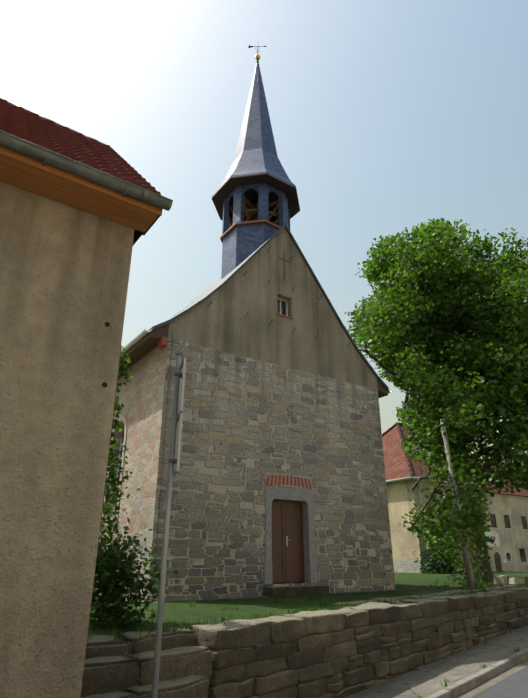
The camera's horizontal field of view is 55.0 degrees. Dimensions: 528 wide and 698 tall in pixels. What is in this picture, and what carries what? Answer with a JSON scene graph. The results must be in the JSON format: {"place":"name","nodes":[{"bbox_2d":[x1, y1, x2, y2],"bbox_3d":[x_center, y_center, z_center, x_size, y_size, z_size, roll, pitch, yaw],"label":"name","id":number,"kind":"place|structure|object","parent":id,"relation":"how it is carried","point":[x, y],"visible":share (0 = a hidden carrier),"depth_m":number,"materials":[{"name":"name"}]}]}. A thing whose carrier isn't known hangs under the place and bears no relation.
{"place":"outdoors","nodes":[
{"label":"outdoors","id":0,"kind":"place"},
{"bbox_2d":[94,345,167,600],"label":"church wall","id":1,"kind":"structure","parent":0,"point":[140,395],"depth_m":13.42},
{"bbox_2d":[101,415,126,525],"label":"church side windows","id":2,"kind":"structure","parent":1,"relation":"in","point":[121,437],"depth_m":15.04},
{"bbox_2d":[98,589,410,602],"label":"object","id":3,"kind":"structure","parent":0,"point":[256,596],"depth_m":12.35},
{"bbox_2d":[0,0,527,464],"label":"sky","id":4,"kind":"structure","parent":0,"point":[387,117],"materials":[{"name":"blue"}]},
{"bbox_2d":[87,571,527,697],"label":"lawn","id":5,"kind":"structure","parent":0,"point":[208,611],"depth_m":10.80,"materials":[{"name":"green plant"}]},
{"bbox_2d":[89,345,139,623],"bbox_3d":[-2.595,2.070,8.678,1.434,4.622,1.672,15,-27,-32],"label":"vine","id":6,"kind":"object","parent":5,"relation":"on","point":[106,507],"depth_m":8.58,"materials":[{"name":"green plant"}]},
{"bbox_2d":[90,526,178,627],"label":"vine bush leaves","id":7,"kind":"object","parent":5,"relation":"on","point":[109,561],"visible":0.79,"depth_m":7.25,"materials":[{"name":"green plant"}]},
{"bbox_2d":[148,338,395,601],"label":"church wall","id":8,"kind":"structure","parent":5,"relation":"on","point":[248,424],"depth_m":14.21,"materials":[{"name":"grey stone"}]},
{"bbox_2d":[152,330,172,601],"bbox_3d":[-2.465,2.527,12.455,0.011,6.600,0.011,15,-27,-32],"label":"lightning conductor","id":9,"kind":"object","parent":8,"relation":"attached to","point":[162,463],"visible":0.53,"depth_m":12.35,"materials":[{"name":"grey metal"}]},
{"bbox_2d":[168,227,377,389],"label":"church gable","id":10,"kind":"structure","parent":8,"relation":"on","point":[221,323],"depth_m":16.24,"materials":[{"name":"beige paint"}]},
{"bbox_2d":[122,224,388,390],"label":"church roof","id":11,"kind":"structure","parent":10,"relation":"on","point":[210,290],"depth_m":17.66,"materials":[{"name":"grey metal"}]},
{"bbox_2d":[212,62,295,279],"bbox_3d":[-0.285,-6.504,20.149,3.252,13.750,3.252,15,-27,-32],"label":"church steeple","id":12,"kind":"object","parent":11,"relation":"on","point":[256,152],"visible":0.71,"depth_m":18.93,"materials":[{"name":"metal"}]},
{"bbox_2d":[229,196,278,225],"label":"belfry beams","id":13,"kind":"structure","parent":12,"relation":"in","point":[252,211],"depth_m":19.18,"materials":[{"name":"brown wood"}]},
{"bbox_2d":[212,173,299,243],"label":"belfry trim","id":14,"kind":"structure","parent":12,"relation":"attached to","point":[224,191],"depth_m":18.98,"materials":[{"name":"brown wood"}]},
{"bbox_2d":[249,44,265,62],"bbox_3d":[-0.285,-13.475,23.008,0.251,1.420,0.834,65,-67,-66],"label":"weather vane","id":15,"kind":"object","parent":12,"relation":"on","point":[257,57],"visible":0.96,"depth_m":22.95,"materials":[{"name":"gold metal"}]},
{"bbox_2d":[120,324,391,397],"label":"roof eaves","id":16,"kind":"object","parent":11,"relation":"attached to","point":[146,344],"visible":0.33,"depth_m":13.95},
{"bbox_2d":[208,247,349,347],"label":"church wall anchors","id":17,"kind":"object","parent":10,"relation":"attached to","point":[293,291],"visible":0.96,"depth_m":16.41,"materials":[{"name":"black metal"}]},
{"bbox_2d":[277,251,289,279],"bbox_3d":[0.669,-2.813,17.053,0.550,1.150,0.013,15,-27,-32],"label":"cross","id":18,"kind":"object","parent":10,"relation":"attached to","point":[284,263],"visible":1,"depth_m":17.08,"materials":[{"name":"grey metal"}]},
{"bbox_2d":[277,298,292,319],"bbox_3d":[0.607,-1.342,16.547,0.630,0.775,0.295,15,-27,-32],"label":"gable window","id":19,"kind":"structure","parent":10,"relation":"in","point":[282,307],"depth_m":16.72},
{"bbox_2d":[263,472,328,596],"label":"church door","id":20,"kind":"structure","parent":8,"relation":"in","point":[289,539],"depth_m":13.99,"materials":[{"name":"brown wood"}]},
{"bbox_2d":[334,584,527,604],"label":"path slabs","id":21,"kind":"structure","parent":5,"relation":"on","point":[432,595],"depth_m":12.89,"materials":[{"name":"grey stone"}]},
{"bbox_2d":[344,218,527,581],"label":"linden tree","id":22,"kind":"object","parent":5,"relation":"on","point":[435,281],"depth_m":19.73,"materials":[{"name":"green plant"}]},
{"bbox_2d":[410,538,464,573],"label":"dark shrub leaves","id":23,"kind":"object","parent":5,"relation":"on","point":[440,566],"visible":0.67,"depth_m":30.64,"materials":[{"name":"green plant"}]},
{"bbox_2d":[436,419,474,588],"bbox_3d":[6.305,5.021,16.821,0.736,5.509,0.209,13,-26,-28],"label":"tree trunk","id":24,"kind":"object","parent":5,"relation":"on","point":[468,570],"visible":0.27,"depth_m":16.47,"materials":[{"name":"brown wood"}]},
{"bbox_2d":[443,548,493,586],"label":"light shrub leaves","id":25,"kind":"object","parent":5,"relation":"on","point":[464,574],"visible":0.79,"depth_m":16.72,"materials":[{"name":"green plant"}]},
{"bbox_2d":[494,575,524,584],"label":"loose stones","id":26,"kind":"object","parent":5,"relation":"on","point":[501,580],"visible":0.85,"depth_m":18.38,"materials":[{"name":"beige stone"}]},
{"bbox_2d":[189,587,527,697],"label":"retaining wall","id":27,"kind":"structure","parent":0,"point":[260,648],"depth_m":8.31,"materials":[{"name":"beige stone"}]},
{"bbox_2d":[386,479,464,572],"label":"house walls","id":28,"kind":"structure","parent":0,"point":[405,543],"depth_m":33.47,"materials":[{"name":"beige paint"}]},
{"bbox_2d":[382,425,446,482],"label":"house roof","id":29,"kind":"structure","parent":28,"relation":"on","point":[395,464],"depth_m":36.62,"materials":[{"name":"red tile"}]},
{"bbox_2d":[382,422,447,482],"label":"roof trim","id":30,"kind":"structure","parent":29,"relation":"attached to","point":[402,442],"depth_m":35.28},
{"bbox_2d":[344,625,527,697],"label":"pavement dirt","id":31,"kind":"structure","parent":0,"point":[485,685],"depth_m":9.25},
{"bbox_2d":[358,625,527,697],"bbox_3d":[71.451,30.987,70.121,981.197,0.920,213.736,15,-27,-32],"label":"pavement","id":32,"kind":"structure","parent":0,"point":[424,682],"depth_m":9.42,"materials":[{"name":"grey concrete"}]},
{"bbox_2d":[472,666,527,697],"bbox_3d":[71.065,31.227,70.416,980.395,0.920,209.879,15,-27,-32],"label":"road","id":33,"kind":"structure","parent":0,"point":[514,685],"depth_m":8.59,"materials":[{"name":"grey asphalt"}]},
{"bbox_3d":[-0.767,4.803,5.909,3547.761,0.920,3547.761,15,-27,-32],"label":"ground","id":34,"kind":"structure","parent":0,"visible":0},
{"bbox_2d":[0,182,134,697],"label":"house walls","id":35,"kind":"structure","parent":34,"relation":"on","point":[64,274],"depth_m":4.67,"materials":[{"name":"beige paint"}]},
{"bbox_2d":[0,145,161,235],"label":"roof eave","id":36,"kind":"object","parent":35,"relation":"attached to","point":[29,174],"depth_m":5.24,"materials":[{"name":"brown wood"}]},
{"bbox_2d":[0,130,172,210],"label":"rain gutter","id":37,"kind":"object","parent":36,"relation":"attached to","point":[37,152],"visible":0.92,"depth_m":5.03,"materials":[{"name":"grey metal"}]},
{"bbox_2d":[0,98,162,244],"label":"house roof","id":38,"kind":"structure","parent":35,"relation":"on","point":[137,234],"depth_m":8.17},
{"bbox_2d":[0,99,160,194],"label":"house roof tiles","id":39,"kind":"object","parent":38,"relation":"on","point":[19,122],"visible":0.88,"depth_m":6.44,"materials":[{"name":"red tile"}]},
{"bbox_2d":[102,322,109,386],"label":"house vent holes","id":40,"kind":"object","parent":35,"relation":"attached to","point":[107,324],"visible":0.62,"depth_m":5.16,"materials":[{"name":"black"}]},
{"bbox_2d":[80,627,212,697],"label":"steps","id":41,"kind":"structure","parent":34,"relation":"on","point":[119,669],"depth_m":5.83,"materials":[{"name":"beige stone"}]},
{"bbox_2d":[151,353,185,697],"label":"metal pole","id":42,"kind":"object","parent":34,"relation":"on","point":[176,433],"visible":1,"depth_m":5.51,"materials":[{"name":"metal"}]},
{"bbox_2d":[426,648,527,697],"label":"kerb","id":43,"kind":"structure","parent":34,"relation":"on","point":[465,684],"depth_m":9.00,"materials":[{"name":"concrete"}]},
{"bbox_2d":[478,492,527,571],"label":"house walls","id":44,"kind":"structure","parent":34,"relation":"on","point":[508,528],"depth_m":54.83,"materials":[{"name":"beige paint"}]},
{"bbox_2d":[472,458,527,496],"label":"house roof","id":45,"kind":"structure","parent":44,"relation":"on","point":[523,492],"depth_m":58.83,"materials":[{"name":"red tile"}]}
]}

